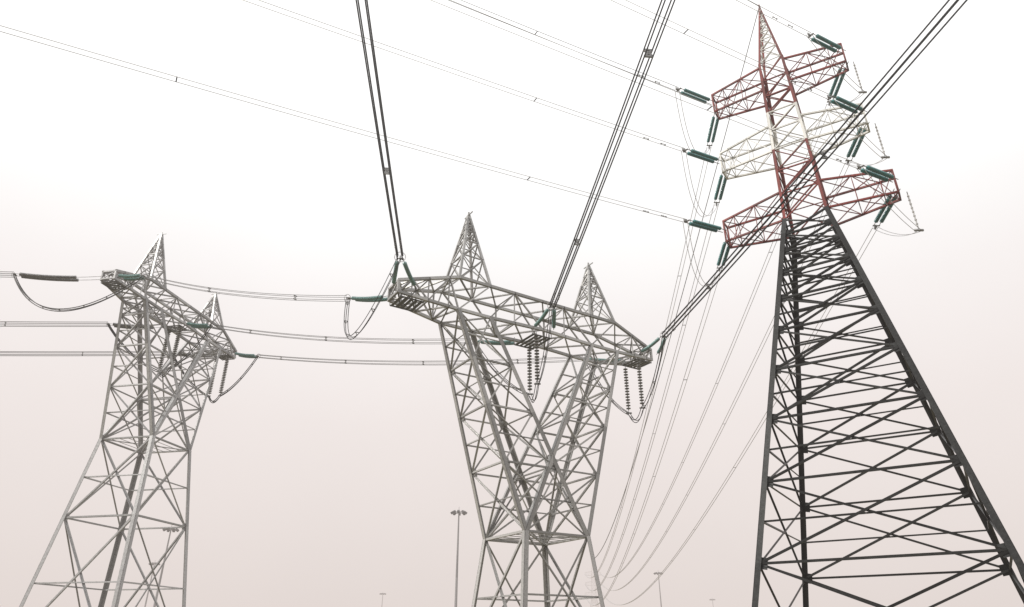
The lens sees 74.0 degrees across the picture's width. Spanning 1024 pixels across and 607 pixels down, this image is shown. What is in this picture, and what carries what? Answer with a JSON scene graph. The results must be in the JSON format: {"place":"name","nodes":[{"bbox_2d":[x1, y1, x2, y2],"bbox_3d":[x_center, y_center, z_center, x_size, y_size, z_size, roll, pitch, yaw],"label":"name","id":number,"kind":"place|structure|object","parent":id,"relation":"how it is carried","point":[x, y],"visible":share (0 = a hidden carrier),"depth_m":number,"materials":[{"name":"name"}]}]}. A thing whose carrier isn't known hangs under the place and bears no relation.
{"place":"outdoors","nodes":[
{"label":"outdoors","id":0,"kind":"place"},
{"bbox_2d":[0,0,1023,606],"label":"sky","id":1,"kind":"structure","parent":0,"point":[313,484],"materials":[{"name":"white"}]},
{"label":"ground","id":2,"kind":"structure","parent":0,"visible":0},
{"bbox_2d":[19,232,236,606],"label":"tower","id":3,"kind":"structure","parent":2,"relation":"on","point":[146,447],"depth_m":111.69,"materials":[{"name":"metal"}]},
{"bbox_2d":[144,562,159,606],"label":"light pole","id":4,"kind":"object","parent":2,"relation":"on","point":[153,563],"visible":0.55,"depth_m":265.63,"materials":[{"name":"metal"}]},
{"bbox_2d":[153,526,178,606],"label":"light pole","id":5,"kind":"object","parent":2,"relation":"on","point":[161,573],"visible":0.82,"depth_m":183.29,"materials":[{"name":"metal"}]},
{"bbox_2d":[450,510,466,606],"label":"light pole","id":6,"kind":"object","parent":2,"relation":"on","point":[458,512],"visible":1,"depth_m":169.91,"materials":[{"name":"metal"}]},
{"bbox_2d":[0,0,967,606],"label":"tower","id":7,"kind":"structure","parent":2,"relation":"on","point":[476,358],"depth_m":70.95,"materials":[{"name":"metal"}]},
{"bbox_2d":[0,0,1023,606],"bbox_3d":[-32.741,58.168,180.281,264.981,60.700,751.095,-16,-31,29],"label":"tower","id":8,"kind":"structure","parent":2,"relation":"on","point":[956,460],"depth_m":54.14,"materials":[{"name":"metal"}]},
{"bbox_2d":[585,567,601,606],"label":"tower","id":9,"kind":"structure","parent":2,"relation":"on","point":[593,600],"depth_m":525.06,"materials":[{"name":"metal"}]},
{"bbox_2d":[653,572,661,606],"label":"light pole","id":10,"kind":"object","parent":2,"relation":"on","point":[658,573],"visible":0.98,"depth_m":302.57,"materials":[{"name":"metal"}]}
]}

